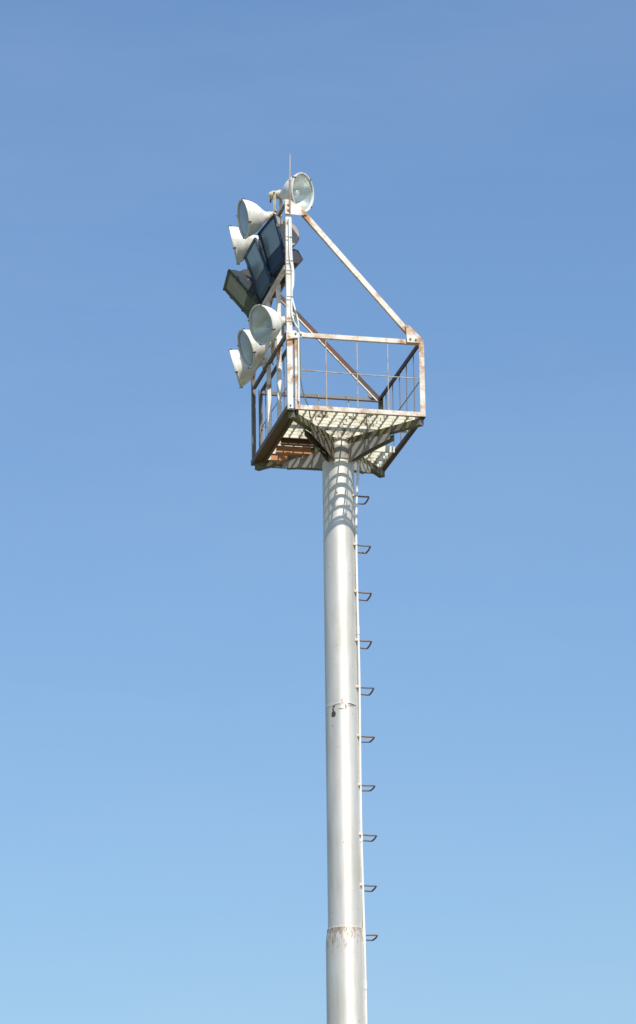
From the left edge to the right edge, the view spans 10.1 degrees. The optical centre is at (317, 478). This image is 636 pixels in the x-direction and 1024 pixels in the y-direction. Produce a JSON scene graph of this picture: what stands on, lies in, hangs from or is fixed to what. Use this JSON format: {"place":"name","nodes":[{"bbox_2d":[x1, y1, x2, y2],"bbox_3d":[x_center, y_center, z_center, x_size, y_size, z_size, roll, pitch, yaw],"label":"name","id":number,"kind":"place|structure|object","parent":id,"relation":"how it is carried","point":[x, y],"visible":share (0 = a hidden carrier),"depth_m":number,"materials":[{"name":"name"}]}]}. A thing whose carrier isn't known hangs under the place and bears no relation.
{"place":"outdoors","nodes":[
{"label":"outdoors","id":0,"kind":"place"},
{"bbox_2d":[0,0,635,1023],"label":"sky","id":1,"kind":"structure","parent":0,"point":[163,810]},
{"bbox_2d":[251,154,425,1023],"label":"floodlight mast","id":2,"kind":"object","parent":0,"point":[338,447],"visible":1,"depth_m":46.27,"materials":[{"name":"silver metal"}]},
{"bbox_2d":[228,225,258,264],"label":"round floodlight","id":3,"kind":"object","parent":2,"relation":"attached to","point":[241,245],"visible":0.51,"depth_m":48.16,"materials":[{"name":"white metal"}]},
{"bbox_2d":[223,269,273,318],"bbox_3d":[-0.935,-2.451,48.333,0.637,0.535,0.752,1,-18,-7],"label":"box floodlight","id":4,"kind":"object","parent":2,"relation":"attached to","point":[239,288],"visible":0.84,"depth_m":48.09,"materials":[{"name":"grey glass"}]},
{"bbox_2d":[229,348,273,387],"bbox_3d":[-0.874,-1.469,47.597,0.595,0.512,0.525,-2,-18,5],"label":"round floodlight","id":5,"kind":"object","parent":2,"relation":"attached to","point":[244,374],"visible":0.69,"depth_m":47.44,"materials":[{"name":"white metal"}]},
{"bbox_2d":[236,198,281,238],"bbox_3d":[-0.764,-3.433,47.685,0.587,0.518,0.525,4,-19,-14],"label":"round floodlight","id":6,"kind":"object","parent":2,"relation":"attached to","point":[252,218],"visible":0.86,"depth_m":47.54,"materials":[{"name":"white metal"}]},
{"bbox_2d":[237,328,283,368],"bbox_3d":[-0.739,-1.684,46.973,0.605,0.500,0.525,4,-19,-15],"label":"round floodlight","id":7,"kind":"object","parent":2,"relation":"attached to","point":[252,351],"visible":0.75,"depth_m":46.86,"materials":[{"name":"white metal"}]},
{"bbox_2d":[243,237,284,302],"bbox_3d":[-0.681,-2.756,47.624,0.496,0.657,0.740,3,-19,-12],"label":"box floodlight","id":8,"kind":"object","parent":2,"relation":"attached to","point":[256,263],"visible":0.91,"depth_m":47.54,"materials":[{"name":"teal glass"}]},
{"bbox_2d":[248,304,294,344],"bbox_3d":[-0.554,-1.946,46.236,0.603,0.502,0.525,11,-21,-31],"label":"round floodlight","id":9,"kind":"object","parent":2,"relation":"attached to","point":[266,324],"visible":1,"depth_m":46.27,"materials":[{"name":"white metal"}]},
{"bbox_2d":[257,214,302,285],"bbox_3d":[-0.484,-2.985,47.088,0.441,0.749,0.740,5,-19,-18],"label":"box floodlight","id":10,"kind":"object","parent":2,"relation":"attached to","point":[271,234],"visible":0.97,"depth_m":46.92,"materials":[{"name":"teal glass"}]},
{"bbox_2d":[268,172,313,212],"bbox_3d":[-0.401,-3.713,47.241,0.580,0.521,0.525,-12,-21,31],"label":"round floodlight","id":11,"kind":"object","parent":2,"relation":"attached to","point":[302,191],"visible":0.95,"depth_m":47.27,"materials":[{"name":"white metal"}]}
]}

